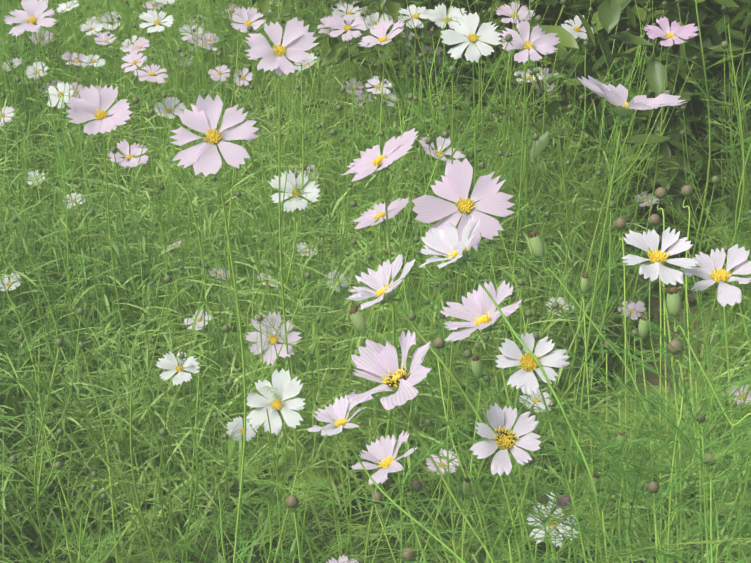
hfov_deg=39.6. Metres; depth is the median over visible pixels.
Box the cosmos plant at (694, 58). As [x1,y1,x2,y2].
[507,56,696,376]
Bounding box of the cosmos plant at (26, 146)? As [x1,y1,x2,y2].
[0,110,73,181]
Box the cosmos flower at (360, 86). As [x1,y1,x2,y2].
[345,78,363,94]
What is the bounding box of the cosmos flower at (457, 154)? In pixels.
[419,136,465,162]
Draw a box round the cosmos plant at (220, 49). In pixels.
[180,47,314,229]
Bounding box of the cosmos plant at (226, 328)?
[210,236,451,551]
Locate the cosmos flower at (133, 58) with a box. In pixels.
[121,51,145,72]
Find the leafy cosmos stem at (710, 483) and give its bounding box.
[543,384,750,562]
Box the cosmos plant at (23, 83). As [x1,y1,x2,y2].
[5,53,43,112]
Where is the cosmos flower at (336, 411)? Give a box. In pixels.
[303,395,465,562]
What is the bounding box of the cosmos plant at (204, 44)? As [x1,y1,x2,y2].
[117,0,265,116]
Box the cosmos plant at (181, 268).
[134,265,281,485]
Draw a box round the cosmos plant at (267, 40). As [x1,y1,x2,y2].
[221,0,293,114]
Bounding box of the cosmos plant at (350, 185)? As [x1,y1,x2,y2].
[214,131,449,404]
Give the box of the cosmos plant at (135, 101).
[131,25,337,428]
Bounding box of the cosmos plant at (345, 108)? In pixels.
[272,67,358,221]
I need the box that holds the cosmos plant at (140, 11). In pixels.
[68,0,142,112]
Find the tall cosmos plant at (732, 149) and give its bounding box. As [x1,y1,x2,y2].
[669,66,750,357]
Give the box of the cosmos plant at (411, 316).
[362,211,578,521]
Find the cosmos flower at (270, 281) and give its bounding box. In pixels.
[257,272,283,288]
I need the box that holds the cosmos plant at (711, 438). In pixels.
[611,249,750,557]
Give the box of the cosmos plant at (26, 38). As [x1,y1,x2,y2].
[0,1,75,52]
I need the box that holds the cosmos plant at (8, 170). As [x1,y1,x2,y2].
[6,122,92,242]
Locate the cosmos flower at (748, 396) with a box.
[726,384,750,405]
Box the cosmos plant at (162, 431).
[120,411,260,562]
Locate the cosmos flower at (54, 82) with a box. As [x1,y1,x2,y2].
[40,80,60,92]
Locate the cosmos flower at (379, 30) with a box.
[357,19,404,48]
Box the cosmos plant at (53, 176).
[11,120,106,226]
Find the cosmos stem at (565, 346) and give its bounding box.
[535,316,593,394]
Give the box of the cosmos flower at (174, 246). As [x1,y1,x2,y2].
[162,241,181,253]
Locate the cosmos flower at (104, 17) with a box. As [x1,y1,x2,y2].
[100,11,120,29]
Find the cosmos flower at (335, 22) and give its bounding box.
[324,14,367,41]
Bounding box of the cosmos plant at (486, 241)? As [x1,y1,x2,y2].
[409,238,563,561]
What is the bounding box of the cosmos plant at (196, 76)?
[135,0,256,206]
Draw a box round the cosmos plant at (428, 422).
[330,264,545,516]
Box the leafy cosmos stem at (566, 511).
[488,441,664,562]
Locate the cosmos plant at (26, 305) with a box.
[0,288,100,417]
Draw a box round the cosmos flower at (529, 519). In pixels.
[527,492,578,546]
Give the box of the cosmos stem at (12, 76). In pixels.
[0,14,46,153]
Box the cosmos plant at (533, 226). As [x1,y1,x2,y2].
[406,223,536,355]
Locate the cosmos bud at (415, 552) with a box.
[399,547,419,562]
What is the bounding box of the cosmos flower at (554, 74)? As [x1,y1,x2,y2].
[530,67,558,91]
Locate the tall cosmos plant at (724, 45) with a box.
[658,23,750,419]
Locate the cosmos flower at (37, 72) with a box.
[25,61,48,79]
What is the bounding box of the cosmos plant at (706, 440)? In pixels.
[678,395,748,509]
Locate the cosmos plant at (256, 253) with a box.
[232,197,290,310]
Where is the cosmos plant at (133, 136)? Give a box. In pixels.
[37,123,195,242]
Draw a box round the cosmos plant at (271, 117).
[218,60,362,281]
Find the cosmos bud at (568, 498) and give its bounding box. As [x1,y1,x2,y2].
[473,472,633,562]
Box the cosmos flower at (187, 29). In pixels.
[179,23,203,44]
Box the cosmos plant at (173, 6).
[152,0,261,89]
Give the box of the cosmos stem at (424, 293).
[368,165,480,367]
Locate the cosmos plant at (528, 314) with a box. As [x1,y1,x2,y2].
[359,250,645,562]
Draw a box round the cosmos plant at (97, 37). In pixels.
[61,10,130,69]
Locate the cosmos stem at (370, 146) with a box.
[351,94,399,222]
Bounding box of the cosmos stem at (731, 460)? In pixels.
[694,405,749,519]
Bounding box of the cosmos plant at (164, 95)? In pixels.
[97,48,232,307]
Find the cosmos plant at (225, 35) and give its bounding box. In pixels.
[175,34,257,147]
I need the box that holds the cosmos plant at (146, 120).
[112,51,229,191]
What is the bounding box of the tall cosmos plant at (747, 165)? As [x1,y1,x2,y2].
[725,143,750,242]
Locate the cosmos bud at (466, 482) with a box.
[437,462,503,559]
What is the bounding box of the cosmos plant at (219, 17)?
[204,0,276,60]
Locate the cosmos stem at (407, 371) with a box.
[347,223,451,492]
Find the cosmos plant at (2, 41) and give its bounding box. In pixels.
[0,0,25,116]
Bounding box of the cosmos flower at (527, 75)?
[514,68,543,83]
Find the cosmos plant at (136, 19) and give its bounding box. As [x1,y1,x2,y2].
[121,0,150,51]
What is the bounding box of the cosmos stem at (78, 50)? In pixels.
[55,10,107,108]
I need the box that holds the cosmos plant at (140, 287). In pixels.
[124,241,176,340]
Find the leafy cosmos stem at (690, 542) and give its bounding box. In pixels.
[435,415,750,562]
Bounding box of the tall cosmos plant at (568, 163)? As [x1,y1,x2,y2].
[397,160,639,416]
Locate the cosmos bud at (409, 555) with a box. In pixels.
[397,547,418,562]
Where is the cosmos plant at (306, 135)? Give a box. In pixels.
[264,103,372,165]
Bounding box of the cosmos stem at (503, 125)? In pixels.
[477,60,528,210]
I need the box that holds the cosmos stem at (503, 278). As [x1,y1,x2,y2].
[413,61,522,401]
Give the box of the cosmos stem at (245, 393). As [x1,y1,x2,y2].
[154,169,315,562]
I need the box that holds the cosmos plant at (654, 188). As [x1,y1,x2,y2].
[602,126,733,241]
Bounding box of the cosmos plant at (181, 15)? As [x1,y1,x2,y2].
[170,1,247,99]
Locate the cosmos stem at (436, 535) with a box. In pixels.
[402,480,492,562]
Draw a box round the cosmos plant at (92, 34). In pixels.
[61,0,138,86]
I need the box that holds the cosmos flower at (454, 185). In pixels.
[411,158,514,250]
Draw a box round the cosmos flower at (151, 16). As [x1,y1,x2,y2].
[139,9,173,32]
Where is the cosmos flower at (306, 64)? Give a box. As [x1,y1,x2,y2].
[294,53,316,71]
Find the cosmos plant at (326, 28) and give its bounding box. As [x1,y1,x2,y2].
[301,0,384,83]
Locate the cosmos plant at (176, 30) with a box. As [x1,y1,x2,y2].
[134,0,222,90]
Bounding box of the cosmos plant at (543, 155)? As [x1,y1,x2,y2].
[489,68,584,217]
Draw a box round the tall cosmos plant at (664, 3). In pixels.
[439,0,667,298]
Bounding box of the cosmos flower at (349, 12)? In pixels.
[332,4,365,20]
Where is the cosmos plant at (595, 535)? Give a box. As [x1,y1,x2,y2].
[582,514,603,562]
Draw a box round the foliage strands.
[0,0,750,562]
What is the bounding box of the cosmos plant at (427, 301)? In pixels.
[207,214,448,453]
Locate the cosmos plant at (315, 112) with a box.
[244,49,356,184]
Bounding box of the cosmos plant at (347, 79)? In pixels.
[304,77,387,232]
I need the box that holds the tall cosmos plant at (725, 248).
[575,225,750,522]
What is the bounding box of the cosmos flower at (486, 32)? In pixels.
[440,12,500,62]
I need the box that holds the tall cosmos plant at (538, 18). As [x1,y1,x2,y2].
[361,0,567,273]
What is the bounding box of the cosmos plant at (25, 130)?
[0,128,88,302]
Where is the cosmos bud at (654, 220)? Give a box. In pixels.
[644,214,661,562]
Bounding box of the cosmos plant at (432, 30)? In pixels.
[363,28,485,278]
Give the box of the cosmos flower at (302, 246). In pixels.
[295,242,317,255]
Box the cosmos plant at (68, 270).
[0,267,121,484]
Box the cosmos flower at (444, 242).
[419,215,650,562]
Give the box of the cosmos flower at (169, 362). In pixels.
[156,351,199,385]
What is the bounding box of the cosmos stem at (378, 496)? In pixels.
[313,481,432,562]
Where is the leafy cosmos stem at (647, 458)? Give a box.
[494,393,750,562]
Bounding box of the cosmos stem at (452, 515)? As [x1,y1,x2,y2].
[368,266,551,562]
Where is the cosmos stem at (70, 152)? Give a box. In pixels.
[37,108,111,210]
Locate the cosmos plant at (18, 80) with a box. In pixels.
[0,58,26,238]
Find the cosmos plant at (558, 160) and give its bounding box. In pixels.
[498,88,583,299]
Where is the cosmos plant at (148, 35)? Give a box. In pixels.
[15,24,150,195]
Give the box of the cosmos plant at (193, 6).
[94,0,222,116]
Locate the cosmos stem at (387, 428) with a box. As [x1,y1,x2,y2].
[299,169,447,562]
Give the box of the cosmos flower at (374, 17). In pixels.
[365,12,388,28]
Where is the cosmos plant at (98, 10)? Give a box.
[53,0,127,69]
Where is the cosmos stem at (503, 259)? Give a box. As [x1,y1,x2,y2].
[457,61,569,403]
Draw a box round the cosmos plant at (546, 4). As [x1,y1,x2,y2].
[460,0,577,180]
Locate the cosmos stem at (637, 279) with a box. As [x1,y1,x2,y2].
[587,46,700,400]
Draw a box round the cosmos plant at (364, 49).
[316,0,395,106]
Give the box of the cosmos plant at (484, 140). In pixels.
[451,88,542,213]
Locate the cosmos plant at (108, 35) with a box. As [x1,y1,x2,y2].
[46,6,202,189]
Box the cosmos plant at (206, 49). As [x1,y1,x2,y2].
[148,0,251,106]
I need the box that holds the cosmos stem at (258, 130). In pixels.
[235,32,287,218]
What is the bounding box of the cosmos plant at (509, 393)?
[484,345,750,562]
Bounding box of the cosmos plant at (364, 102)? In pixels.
[335,79,399,241]
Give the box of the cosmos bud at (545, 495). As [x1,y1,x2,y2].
[473,462,602,562]
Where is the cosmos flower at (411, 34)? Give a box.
[403,32,425,48]
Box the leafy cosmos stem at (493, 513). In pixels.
[384,467,610,562]
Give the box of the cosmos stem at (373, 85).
[355,45,403,127]
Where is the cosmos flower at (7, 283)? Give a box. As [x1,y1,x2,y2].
[0,272,21,290]
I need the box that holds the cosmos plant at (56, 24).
[0,0,67,135]
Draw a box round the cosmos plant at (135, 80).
[97,0,153,111]
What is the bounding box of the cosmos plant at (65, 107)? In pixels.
[22,75,152,160]
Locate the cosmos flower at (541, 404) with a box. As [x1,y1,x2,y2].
[519,389,552,411]
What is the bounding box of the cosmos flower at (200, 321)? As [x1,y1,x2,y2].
[184,309,211,329]
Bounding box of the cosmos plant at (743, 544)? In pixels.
[690,462,750,562]
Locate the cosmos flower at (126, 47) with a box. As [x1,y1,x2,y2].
[120,35,136,51]
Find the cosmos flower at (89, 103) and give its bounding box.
[66,85,132,135]
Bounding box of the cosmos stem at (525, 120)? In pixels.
[499,84,553,193]
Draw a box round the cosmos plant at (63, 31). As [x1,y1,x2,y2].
[12,0,119,72]
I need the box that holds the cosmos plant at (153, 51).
[47,2,167,135]
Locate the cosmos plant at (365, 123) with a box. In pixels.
[335,71,452,261]
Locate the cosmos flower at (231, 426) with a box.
[226,416,259,440]
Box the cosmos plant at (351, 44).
[303,12,419,179]
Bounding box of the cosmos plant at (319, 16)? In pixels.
[302,0,377,62]
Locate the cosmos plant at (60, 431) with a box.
[0,276,97,562]
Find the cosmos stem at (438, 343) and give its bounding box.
[379,337,538,562]
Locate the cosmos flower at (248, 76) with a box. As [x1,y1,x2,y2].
[232,68,253,85]
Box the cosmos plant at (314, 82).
[260,29,364,114]
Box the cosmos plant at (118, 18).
[37,0,130,137]
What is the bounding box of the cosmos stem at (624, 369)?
[576,318,670,414]
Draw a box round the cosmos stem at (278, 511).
[215,435,343,562]
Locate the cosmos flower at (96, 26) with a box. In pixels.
[80,20,103,34]
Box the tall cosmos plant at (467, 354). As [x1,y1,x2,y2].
[348,131,647,548]
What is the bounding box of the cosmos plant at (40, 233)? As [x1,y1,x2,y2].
[0,166,65,300]
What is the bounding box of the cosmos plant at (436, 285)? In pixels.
[298,261,504,439]
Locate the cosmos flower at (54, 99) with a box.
[46,82,73,108]
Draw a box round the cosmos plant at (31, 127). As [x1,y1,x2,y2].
[0,90,75,214]
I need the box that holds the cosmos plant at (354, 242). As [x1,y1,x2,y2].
[348,239,546,411]
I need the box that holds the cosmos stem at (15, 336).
[0,292,53,387]
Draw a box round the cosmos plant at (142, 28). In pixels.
[84,0,216,93]
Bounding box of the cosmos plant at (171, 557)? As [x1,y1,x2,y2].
[23,450,346,562]
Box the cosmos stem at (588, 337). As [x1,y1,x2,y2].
[509,118,652,562]
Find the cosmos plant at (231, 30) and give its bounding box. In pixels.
[176,0,282,92]
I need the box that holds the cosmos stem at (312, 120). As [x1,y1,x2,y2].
[293,72,344,200]
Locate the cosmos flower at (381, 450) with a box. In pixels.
[351,430,426,562]
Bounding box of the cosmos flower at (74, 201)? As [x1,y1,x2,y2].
[62,192,86,208]
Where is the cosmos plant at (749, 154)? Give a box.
[728,100,750,307]
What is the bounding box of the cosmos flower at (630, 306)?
[618,301,645,319]
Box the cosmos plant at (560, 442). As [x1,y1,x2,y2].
[538,384,599,461]
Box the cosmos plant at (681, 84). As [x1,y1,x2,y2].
[629,0,750,252]
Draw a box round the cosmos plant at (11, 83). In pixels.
[1,62,24,137]
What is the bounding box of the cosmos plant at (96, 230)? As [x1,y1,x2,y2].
[68,179,140,371]
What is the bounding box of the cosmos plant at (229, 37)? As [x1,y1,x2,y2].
[166,0,294,92]
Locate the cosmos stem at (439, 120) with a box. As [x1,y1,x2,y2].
[409,28,476,252]
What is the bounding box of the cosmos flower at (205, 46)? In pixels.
[191,36,216,50]
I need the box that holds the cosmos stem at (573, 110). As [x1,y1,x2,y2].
[534,38,601,197]
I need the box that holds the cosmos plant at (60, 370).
[0,336,210,502]
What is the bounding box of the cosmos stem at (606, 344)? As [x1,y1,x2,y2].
[530,340,697,561]
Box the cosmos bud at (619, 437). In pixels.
[581,405,684,558]
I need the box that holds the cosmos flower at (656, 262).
[622,226,698,562]
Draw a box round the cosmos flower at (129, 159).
[107,139,148,167]
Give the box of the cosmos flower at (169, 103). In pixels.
[154,96,185,118]
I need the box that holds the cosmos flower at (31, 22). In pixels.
[4,0,56,36]
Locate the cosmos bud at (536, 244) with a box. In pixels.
[527,230,690,562]
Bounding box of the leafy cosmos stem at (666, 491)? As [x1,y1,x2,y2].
[540,441,749,562]
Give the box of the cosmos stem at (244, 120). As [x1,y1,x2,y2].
[243,83,274,169]
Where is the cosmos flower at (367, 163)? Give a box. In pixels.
[342,128,417,181]
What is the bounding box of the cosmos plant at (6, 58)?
[0,0,46,143]
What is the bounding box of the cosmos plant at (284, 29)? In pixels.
[246,0,381,93]
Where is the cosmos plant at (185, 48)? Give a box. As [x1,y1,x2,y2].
[148,0,288,141]
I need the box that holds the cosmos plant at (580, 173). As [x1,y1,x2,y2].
[432,140,600,334]
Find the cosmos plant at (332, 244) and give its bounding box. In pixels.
[277,181,376,338]
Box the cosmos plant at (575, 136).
[492,105,638,210]
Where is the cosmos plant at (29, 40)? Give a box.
[0,39,120,162]
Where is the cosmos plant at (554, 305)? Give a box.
[219,215,558,562]
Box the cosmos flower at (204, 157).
[170,94,259,176]
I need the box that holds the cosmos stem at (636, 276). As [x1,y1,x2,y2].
[596,206,662,347]
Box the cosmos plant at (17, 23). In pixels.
[0,0,30,88]
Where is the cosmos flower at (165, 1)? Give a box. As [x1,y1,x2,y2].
[156,0,174,3]
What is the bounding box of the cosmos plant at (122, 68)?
[103,50,161,89]
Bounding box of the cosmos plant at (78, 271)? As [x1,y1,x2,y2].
[1,222,151,340]
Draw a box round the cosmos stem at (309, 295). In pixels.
[290,255,333,392]
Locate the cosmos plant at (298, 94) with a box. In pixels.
[232,0,354,175]
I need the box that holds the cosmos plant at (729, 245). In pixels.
[703,183,750,344]
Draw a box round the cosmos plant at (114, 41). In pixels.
[61,2,135,85]
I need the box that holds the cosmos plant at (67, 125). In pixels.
[6,95,137,242]
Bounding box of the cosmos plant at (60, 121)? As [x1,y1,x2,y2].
[51,74,174,229]
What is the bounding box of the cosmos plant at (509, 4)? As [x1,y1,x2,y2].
[508,0,604,209]
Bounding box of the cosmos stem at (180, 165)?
[153,119,209,212]
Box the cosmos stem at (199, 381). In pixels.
[168,329,257,429]
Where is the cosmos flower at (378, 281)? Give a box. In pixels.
[345,253,538,562]
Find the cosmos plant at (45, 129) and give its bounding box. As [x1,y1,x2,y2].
[6,105,60,166]
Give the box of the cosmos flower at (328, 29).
[318,15,334,33]
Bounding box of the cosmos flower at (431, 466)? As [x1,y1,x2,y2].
[426,448,458,474]
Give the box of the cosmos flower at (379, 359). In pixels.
[344,330,476,443]
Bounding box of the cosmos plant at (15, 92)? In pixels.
[0,31,40,154]
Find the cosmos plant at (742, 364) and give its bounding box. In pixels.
[654,306,750,557]
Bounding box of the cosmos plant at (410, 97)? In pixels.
[237,12,423,363]
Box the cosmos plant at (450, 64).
[417,2,597,178]
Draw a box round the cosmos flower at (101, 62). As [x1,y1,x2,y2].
[83,54,105,66]
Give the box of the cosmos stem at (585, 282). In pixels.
[537,272,632,562]
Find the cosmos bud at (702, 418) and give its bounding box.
[629,384,750,530]
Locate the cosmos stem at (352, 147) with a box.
[308,40,388,277]
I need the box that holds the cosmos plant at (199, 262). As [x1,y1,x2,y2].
[143,200,352,368]
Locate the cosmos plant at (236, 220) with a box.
[174,199,290,277]
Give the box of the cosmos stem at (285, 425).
[229,356,326,555]
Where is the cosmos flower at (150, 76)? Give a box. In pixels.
[134,64,169,83]
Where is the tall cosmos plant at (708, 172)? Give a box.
[633,0,750,410]
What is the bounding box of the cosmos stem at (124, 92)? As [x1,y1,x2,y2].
[94,46,146,172]
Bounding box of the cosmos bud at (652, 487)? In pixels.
[586,440,701,560]
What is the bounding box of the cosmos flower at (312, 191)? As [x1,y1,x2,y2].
[269,169,319,211]
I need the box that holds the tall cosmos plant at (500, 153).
[338,68,539,382]
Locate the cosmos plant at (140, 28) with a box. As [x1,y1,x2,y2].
[115,0,161,84]
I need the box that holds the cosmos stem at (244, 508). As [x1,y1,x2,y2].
[185,436,309,562]
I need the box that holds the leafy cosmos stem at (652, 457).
[510,359,750,562]
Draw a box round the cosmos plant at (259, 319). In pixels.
[226,261,390,562]
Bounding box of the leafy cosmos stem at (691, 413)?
[539,337,750,562]
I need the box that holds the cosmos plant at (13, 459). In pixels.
[0,455,126,562]
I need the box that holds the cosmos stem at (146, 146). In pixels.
[109,69,176,233]
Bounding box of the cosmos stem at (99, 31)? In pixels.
[74,2,124,85]
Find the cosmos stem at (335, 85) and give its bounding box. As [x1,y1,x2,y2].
[303,31,360,146]
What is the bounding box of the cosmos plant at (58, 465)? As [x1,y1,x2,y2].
[0,275,242,562]
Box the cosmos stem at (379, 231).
[342,48,432,337]
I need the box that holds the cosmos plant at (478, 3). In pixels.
[476,0,610,192]
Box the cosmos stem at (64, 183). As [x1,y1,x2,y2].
[3,32,124,403]
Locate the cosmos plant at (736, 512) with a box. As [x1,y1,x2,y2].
[617,506,750,562]
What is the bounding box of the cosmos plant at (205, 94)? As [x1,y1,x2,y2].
[64,92,208,273]
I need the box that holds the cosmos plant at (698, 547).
[647,490,705,562]
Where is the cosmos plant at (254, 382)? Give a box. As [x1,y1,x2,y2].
[184,339,366,430]
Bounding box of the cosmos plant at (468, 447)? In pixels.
[414,378,594,562]
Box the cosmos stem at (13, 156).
[1,121,32,210]
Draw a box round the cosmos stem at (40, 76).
[20,32,63,134]
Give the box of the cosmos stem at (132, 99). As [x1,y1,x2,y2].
[118,65,155,130]
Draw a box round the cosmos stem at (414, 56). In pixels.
[404,1,445,143]
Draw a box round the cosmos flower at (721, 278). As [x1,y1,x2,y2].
[681,244,750,559]
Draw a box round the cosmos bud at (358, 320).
[348,303,493,562]
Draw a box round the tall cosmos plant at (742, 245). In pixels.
[705,78,750,336]
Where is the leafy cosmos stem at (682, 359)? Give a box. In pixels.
[595,313,750,562]
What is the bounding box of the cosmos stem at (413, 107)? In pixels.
[381,27,444,206]
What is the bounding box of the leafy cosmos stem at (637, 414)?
[529,343,747,562]
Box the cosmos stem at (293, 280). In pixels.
[254,208,341,381]
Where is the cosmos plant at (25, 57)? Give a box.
[8,34,50,71]
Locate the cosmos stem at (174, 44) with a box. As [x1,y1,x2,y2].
[151,5,206,88]
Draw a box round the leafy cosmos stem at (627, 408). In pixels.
[517,364,750,562]
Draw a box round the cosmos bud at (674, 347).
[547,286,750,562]
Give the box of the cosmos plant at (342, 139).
[268,76,396,268]
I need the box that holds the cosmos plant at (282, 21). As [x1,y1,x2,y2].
[251,0,348,175]
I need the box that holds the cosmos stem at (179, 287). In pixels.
[144,253,215,349]
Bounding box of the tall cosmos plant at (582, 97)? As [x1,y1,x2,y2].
[482,28,640,324]
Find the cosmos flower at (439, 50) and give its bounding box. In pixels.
[422,46,447,63]
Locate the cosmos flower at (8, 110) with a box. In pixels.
[0,106,14,125]
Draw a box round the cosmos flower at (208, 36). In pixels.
[200,31,217,43]
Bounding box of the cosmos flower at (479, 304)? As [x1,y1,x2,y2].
[440,280,525,558]
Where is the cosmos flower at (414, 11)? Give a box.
[397,4,430,27]
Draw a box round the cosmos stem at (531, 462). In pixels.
[474,455,587,562]
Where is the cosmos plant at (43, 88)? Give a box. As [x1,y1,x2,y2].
[17,56,132,212]
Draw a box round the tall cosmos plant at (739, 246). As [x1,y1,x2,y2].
[675,138,750,415]
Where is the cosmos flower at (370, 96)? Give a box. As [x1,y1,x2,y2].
[354,92,372,107]
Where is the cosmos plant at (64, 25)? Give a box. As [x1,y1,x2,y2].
[1,0,80,109]
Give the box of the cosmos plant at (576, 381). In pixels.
[541,327,658,562]
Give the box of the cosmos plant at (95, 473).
[78,367,274,562]
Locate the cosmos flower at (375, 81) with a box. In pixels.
[365,75,391,93]
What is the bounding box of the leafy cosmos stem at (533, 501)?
[442,425,637,562]
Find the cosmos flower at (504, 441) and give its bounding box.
[470,402,540,562]
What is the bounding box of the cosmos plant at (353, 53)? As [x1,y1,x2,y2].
[290,0,405,113]
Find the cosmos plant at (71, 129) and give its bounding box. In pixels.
[7,77,130,165]
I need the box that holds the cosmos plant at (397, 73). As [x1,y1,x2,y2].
[396,72,476,167]
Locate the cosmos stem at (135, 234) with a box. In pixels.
[99,167,175,299]
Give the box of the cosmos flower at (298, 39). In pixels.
[243,17,318,76]
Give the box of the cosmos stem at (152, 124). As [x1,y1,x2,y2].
[120,56,171,192]
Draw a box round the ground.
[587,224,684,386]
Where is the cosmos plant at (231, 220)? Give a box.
[192,141,275,304]
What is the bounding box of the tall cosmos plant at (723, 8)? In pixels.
[711,0,750,307]
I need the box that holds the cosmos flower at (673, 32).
[643,16,698,46]
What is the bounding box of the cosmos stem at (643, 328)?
[602,314,714,562]
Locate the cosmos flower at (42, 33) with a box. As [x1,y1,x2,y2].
[30,28,52,45]
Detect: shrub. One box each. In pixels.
[171,0,453,73]
[249,0,750,173]
[316,0,750,368]
[326,0,750,224]
[331,0,750,317]
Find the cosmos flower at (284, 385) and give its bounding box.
[246,368,305,435]
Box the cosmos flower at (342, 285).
[325,270,349,292]
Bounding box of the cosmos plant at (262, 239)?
[250,209,444,479]
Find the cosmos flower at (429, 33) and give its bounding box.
[425,24,435,35]
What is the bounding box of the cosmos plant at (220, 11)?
[107,0,243,123]
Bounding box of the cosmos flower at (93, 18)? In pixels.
[86,16,101,27]
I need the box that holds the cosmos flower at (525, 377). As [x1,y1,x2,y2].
[476,332,630,562]
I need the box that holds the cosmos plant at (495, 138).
[338,137,510,312]
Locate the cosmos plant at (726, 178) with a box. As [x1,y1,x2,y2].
[687,176,750,413]
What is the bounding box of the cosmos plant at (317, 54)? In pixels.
[197,1,330,264]
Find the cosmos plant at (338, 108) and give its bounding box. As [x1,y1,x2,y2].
[178,87,345,305]
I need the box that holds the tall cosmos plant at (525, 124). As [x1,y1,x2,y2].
[445,73,569,350]
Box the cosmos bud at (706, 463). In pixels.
[611,447,750,562]
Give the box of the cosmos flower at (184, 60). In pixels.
[174,54,192,65]
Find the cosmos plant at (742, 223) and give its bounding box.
[653,179,750,392]
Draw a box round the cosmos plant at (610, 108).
[565,0,664,222]
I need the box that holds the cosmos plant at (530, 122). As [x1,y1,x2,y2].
[422,97,562,194]
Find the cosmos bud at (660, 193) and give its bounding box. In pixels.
[653,187,671,559]
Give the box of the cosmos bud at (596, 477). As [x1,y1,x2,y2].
[548,472,629,562]
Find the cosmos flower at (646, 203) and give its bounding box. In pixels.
[634,191,658,206]
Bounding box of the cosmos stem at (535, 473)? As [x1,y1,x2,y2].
[478,413,583,546]
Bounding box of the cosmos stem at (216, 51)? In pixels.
[185,0,236,97]
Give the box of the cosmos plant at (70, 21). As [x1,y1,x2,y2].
[41,0,123,52]
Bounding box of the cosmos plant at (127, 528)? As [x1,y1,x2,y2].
[0,443,179,562]
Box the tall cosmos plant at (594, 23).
[462,0,690,348]
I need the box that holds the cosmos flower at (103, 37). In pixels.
[94,32,116,45]
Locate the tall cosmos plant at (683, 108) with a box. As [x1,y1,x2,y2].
[670,35,750,339]
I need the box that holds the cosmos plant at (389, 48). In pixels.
[352,0,405,120]
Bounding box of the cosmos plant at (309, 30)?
[247,0,345,82]
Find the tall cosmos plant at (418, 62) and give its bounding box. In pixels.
[386,0,620,309]
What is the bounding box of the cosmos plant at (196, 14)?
[150,0,223,82]
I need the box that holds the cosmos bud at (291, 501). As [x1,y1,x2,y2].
[279,495,302,562]
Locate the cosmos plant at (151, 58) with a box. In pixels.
[133,20,263,185]
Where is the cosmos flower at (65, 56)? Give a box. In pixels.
[61,51,86,67]
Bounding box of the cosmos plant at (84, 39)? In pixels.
[33,0,172,114]
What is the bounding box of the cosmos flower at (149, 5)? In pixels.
[143,0,164,8]
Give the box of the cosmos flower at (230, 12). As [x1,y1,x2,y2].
[221,4,236,19]
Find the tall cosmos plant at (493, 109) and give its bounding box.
[424,0,557,262]
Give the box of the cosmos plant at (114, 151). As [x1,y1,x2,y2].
[88,109,235,427]
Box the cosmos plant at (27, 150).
[0,99,87,226]
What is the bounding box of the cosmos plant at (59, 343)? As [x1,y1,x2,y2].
[0,216,94,562]
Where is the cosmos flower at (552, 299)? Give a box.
[545,297,573,315]
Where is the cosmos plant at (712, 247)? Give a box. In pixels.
[697,210,750,380]
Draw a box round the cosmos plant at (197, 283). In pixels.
[162,221,223,351]
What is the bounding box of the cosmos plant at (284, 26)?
[255,1,294,87]
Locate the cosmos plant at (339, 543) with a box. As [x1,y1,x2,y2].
[177,489,488,562]
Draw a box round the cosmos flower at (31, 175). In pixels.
[27,170,44,185]
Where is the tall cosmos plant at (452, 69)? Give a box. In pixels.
[414,34,670,449]
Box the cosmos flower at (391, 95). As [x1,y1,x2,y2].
[374,90,398,106]
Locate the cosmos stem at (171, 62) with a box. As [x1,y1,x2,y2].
[146,4,193,125]
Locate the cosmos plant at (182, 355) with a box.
[0,264,224,560]
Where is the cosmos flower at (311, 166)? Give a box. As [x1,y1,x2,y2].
[294,164,317,185]
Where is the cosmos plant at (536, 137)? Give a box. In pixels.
[509,133,626,354]
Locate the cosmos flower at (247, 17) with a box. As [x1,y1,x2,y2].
[230,6,265,32]
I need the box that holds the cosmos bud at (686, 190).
[677,185,701,561]
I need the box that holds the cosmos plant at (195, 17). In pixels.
[166,1,263,166]
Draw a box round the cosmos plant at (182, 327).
[150,272,259,359]
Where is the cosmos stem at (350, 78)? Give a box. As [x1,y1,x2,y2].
[324,24,371,138]
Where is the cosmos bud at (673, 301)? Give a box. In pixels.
[659,286,750,562]
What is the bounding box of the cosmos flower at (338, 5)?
[332,1,345,10]
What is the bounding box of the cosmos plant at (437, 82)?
[411,18,469,154]
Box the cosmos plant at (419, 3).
[383,0,447,150]
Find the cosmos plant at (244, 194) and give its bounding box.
[217,142,276,251]
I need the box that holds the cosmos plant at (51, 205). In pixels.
[17,141,192,362]
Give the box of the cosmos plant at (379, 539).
[361,505,425,562]
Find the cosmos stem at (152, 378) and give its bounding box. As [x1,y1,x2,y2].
[54,134,231,562]
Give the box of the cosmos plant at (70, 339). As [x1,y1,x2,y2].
[5,298,118,438]
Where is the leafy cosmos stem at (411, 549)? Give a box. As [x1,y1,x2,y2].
[337,481,541,562]
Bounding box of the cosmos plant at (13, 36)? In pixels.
[7,0,34,58]
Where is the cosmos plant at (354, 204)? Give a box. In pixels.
[349,201,551,390]
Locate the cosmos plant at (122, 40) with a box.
[99,39,192,184]
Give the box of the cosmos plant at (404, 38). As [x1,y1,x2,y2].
[387,36,464,214]
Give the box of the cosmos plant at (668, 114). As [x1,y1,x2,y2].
[532,108,669,233]
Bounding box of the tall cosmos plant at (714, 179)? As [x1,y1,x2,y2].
[661,176,750,410]
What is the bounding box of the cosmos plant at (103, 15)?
[87,0,134,45]
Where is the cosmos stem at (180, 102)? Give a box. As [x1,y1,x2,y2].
[142,32,205,226]
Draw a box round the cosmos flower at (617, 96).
[577,75,685,122]
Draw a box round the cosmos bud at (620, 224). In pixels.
[612,218,629,562]
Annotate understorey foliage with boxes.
[0,0,750,562]
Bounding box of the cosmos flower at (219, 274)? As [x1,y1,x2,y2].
[207,267,229,279]
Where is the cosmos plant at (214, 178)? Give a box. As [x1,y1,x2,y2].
[117,166,233,312]
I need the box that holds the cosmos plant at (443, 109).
[387,37,488,366]
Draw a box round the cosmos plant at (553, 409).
[552,372,640,502]
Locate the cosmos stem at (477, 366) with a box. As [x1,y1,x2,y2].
[409,354,525,562]
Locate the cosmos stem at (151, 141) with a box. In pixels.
[127,82,189,210]

